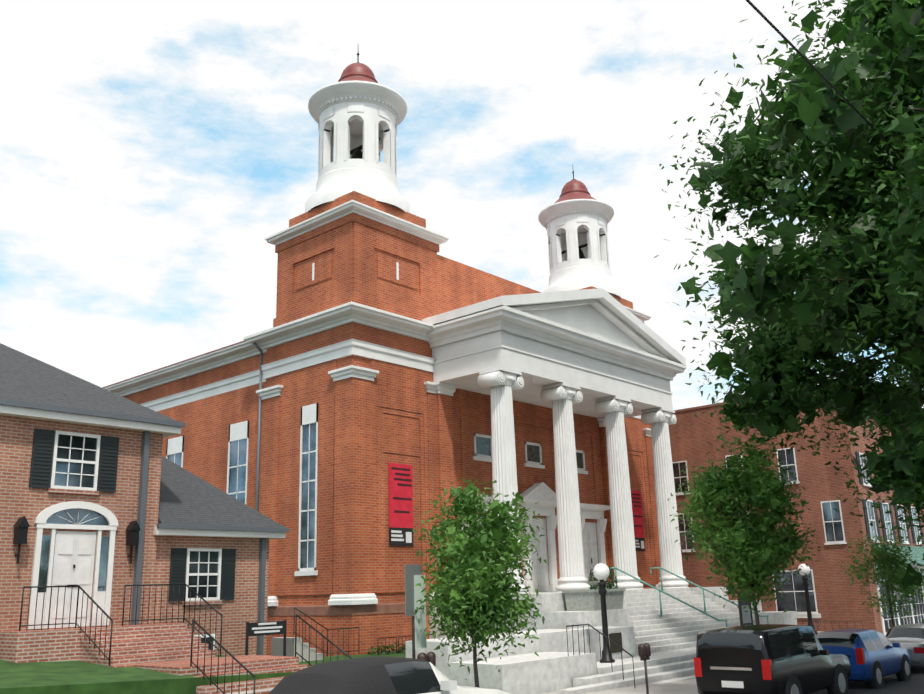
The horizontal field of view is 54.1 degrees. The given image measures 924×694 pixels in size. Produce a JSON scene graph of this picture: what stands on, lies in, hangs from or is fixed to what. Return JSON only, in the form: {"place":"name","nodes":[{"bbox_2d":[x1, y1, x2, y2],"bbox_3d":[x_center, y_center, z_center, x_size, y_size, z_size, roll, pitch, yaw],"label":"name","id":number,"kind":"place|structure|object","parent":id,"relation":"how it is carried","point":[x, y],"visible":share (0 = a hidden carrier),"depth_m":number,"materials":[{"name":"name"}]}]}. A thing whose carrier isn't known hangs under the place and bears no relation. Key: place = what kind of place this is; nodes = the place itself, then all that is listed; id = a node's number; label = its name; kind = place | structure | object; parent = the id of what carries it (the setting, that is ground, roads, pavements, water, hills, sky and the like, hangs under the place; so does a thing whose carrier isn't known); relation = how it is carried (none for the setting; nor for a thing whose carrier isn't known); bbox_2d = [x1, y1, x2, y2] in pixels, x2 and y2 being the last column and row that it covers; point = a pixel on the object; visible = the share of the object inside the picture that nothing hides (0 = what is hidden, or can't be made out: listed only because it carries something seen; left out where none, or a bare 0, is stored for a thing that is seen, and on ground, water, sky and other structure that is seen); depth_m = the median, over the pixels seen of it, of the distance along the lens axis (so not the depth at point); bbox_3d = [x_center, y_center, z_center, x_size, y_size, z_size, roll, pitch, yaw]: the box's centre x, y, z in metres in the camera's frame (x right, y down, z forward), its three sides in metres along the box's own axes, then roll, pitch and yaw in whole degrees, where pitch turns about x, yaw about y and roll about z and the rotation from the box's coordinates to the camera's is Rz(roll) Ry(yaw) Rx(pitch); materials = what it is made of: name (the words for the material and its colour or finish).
{"place":"outdoors","nodes":[
{"label":"outdoors","id":0,"kind":"place"},
{"bbox_2d":[0,651,405,693],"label":"lawn","id":1,"kind":"structure","parent":0,"point":[69,677],"depth_m":16.40,"materials":[{"name":"green plant"}]},
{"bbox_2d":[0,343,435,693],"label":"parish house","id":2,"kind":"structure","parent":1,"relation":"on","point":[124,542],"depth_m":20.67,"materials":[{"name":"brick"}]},
{"bbox_2d":[367,566,617,654],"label":"plants","id":3,"kind":"object","parent":1,"relation":"on","point":[592,583],"visible":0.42,"depth_m":32.98,"materials":[{"name":"green plant"}]},
{"bbox_2d":[0,0,923,409],"label":"sky","id":4,"kind":"structure","parent":0,"point":[151,151],"materials":[{"name":"white"}]},
{"bbox_2d":[406,567,822,693],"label":"stairs","id":5,"kind":"structure","parent":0,"point":[567,645],"depth_m":29.04,"materials":[{"name":"grey concrete"}]},
{"bbox_2d":[593,563,614,662],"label":"street lamp","id":6,"kind":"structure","parent":5,"relation":"on","point":[601,572],"depth_m":28.34,"materials":[{"name":"black metal"}]},
{"bbox_2d":[539,678,698,693],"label":"sidewalk","id":7,"kind":"structure","parent":0,"point":[688,686],"depth_m":24.53,"materials":[{"name":"concrete"}]},
{"bbox_2d":[405,565,426,658],"bbox_3d":[-0.890,5.633,17.115,0.100,2.950,0.530,-14,-20,40],"label":"parking sign","id":8,"kind":"object","parent":7,"relation":"on","point":[413,578],"visible":0.98,"depth_m":17.27,"materials":[{"name":"grey metal"}]},
{"bbox_2d":[417,652,435,666],"bbox_3d":[-0.603,6.005,15.642,0.171,1.390,0.400,-14,-20,40],"label":"parking meter","id":9,"kind":"object","parent":7,"relation":"on","point":[430,657],"visible":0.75,"depth_m":15.79,"materials":[{"name":"brown"}]},
{"bbox_2d":[413,474,546,687],"bbox_3d":[0.188,4.729,17.023,2.704,4.631,2.736,-14,-20,40],"label":"street tree","id":10,"kind":"object","parent":7,"relation":"on","point":[474,597],"visible":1,"depth_m":16.76,"materials":[{"name":"green plant"}]},
{"bbox_2d":[638,643,650,693],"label":"parking meter","id":11,"kind":"object","parent":7,"relation":"on","point":[644,651],"visible":1,"depth_m":20.88,"materials":[{"name":"brown"}]},
{"bbox_2d":[668,434,821,624],"bbox_3d":[8.370,6.162,26.596,4.072,6.992,4.250,-14,-20,40],"label":"street tree","id":12,"kind":"object","parent":7,"relation":"on","point":[757,554],"visible":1,"depth_m":26.06,"materials":[{"name":"green plant"}]},
{"bbox_2d":[738,593,752,624],"bbox_3d":[8.749,8.735,27.689,0.080,2.600,0.790,-14,-20,40],"label":"church sign","id":13,"kind":"object","parent":7,"relation":"on","point":[746,618],"visible":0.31,"depth_m":27.72,"materials":[{"name":"black metal"}]},
{"bbox_2d":[798,564,816,632],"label":"lamp post","id":14,"kind":"object","parent":7,"relation":"on","point":[803,570],"visible":0.83,"depth_m":40.36,"materials":[{"name":"black metal"}]},
{"bbox_2d":[840,533,923,626],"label":"street tree","id":15,"kind":"object","parent":7,"relation":"on","point":[888,571],"visible":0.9,"depth_m":35.81,"materials":[{"name":"green plant"}]},
{"bbox_2d":[895,581,901,624],"bbox_3d":[17.052,10.545,35.151,0.080,2.800,0.400,-14,-20,40],"label":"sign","id":16,"kind":"object","parent":7,"relation":"on","point":[898,597],"visible":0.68,"depth_m":35.26,"materials":[{"name":"metal"}]},
{"bbox_2d":[668,385,923,634],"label":"building","id":17,"kind":"structure","parent":0,"point":[836,599],"depth_m":44.64,"materials":[{"name":"brick"}]},
{"bbox_2d":[746,0,904,158],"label":"overhead wire","id":18,"kind":"object","parent":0,"point":[759,12],"visible":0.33,"depth_m":15.28,"materials":[{"name":"black"}]},
{"bbox_2d":[809,667,923,693],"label":"street","id":19,"kind":"structure","parent":0,"point":[892,684],"depth_m":25.34,"materials":[{"name":"grey asphalt"}]},
{"bbox_2d":[268,656,510,693],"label":"convertible car","id":20,"kind":"object","parent":19,"relation":"on","point":[382,675],"visible":1,"depth_m":12.23,"materials":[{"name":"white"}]},
{"bbox_2d":[694,624,850,693],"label":"black suv","id":21,"kind":"object","parent":19,"relation":"on","point":[770,659],"visible":1,"depth_m":20.81,"materials":[{"name":"black metal"}]},
{"bbox_2d":[654,0,923,624],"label":"tree","id":22,"kind":"object","parent":19,"relation":"on","point":[852,271],"visible":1,"depth_m":22.96,"materials":[{"name":"green plant"}]},
{"bbox_2d":[815,628,910,688],"bbox_3d":[11.755,9.131,26.699,2.040,1.601,4.420,-14,-20,40],"label":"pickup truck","id":23,"kind":"object","parent":19,"relation":"on","point":[875,657],"visible":0.77,"depth_m":25.33,"materials":[{"name":"blue metal"}]},
{"bbox_2d":[885,624,923,667],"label":"silver car","id":24,"kind":"object","parent":19,"relation":"on","point":[909,638],"visible":0.42,"depth_m":29.79,"materials":[{"name":"grey metal"}]},
{"label":"ground","id":25,"kind":"structure","parent":0,"visible":0},
{"bbox_2d":[102,53,691,656],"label":"church","id":26,"kind":"structure","parent":25,"relation":"on","point":[364,391],"depth_m":37.45,"materials":[{"name":"brick"}]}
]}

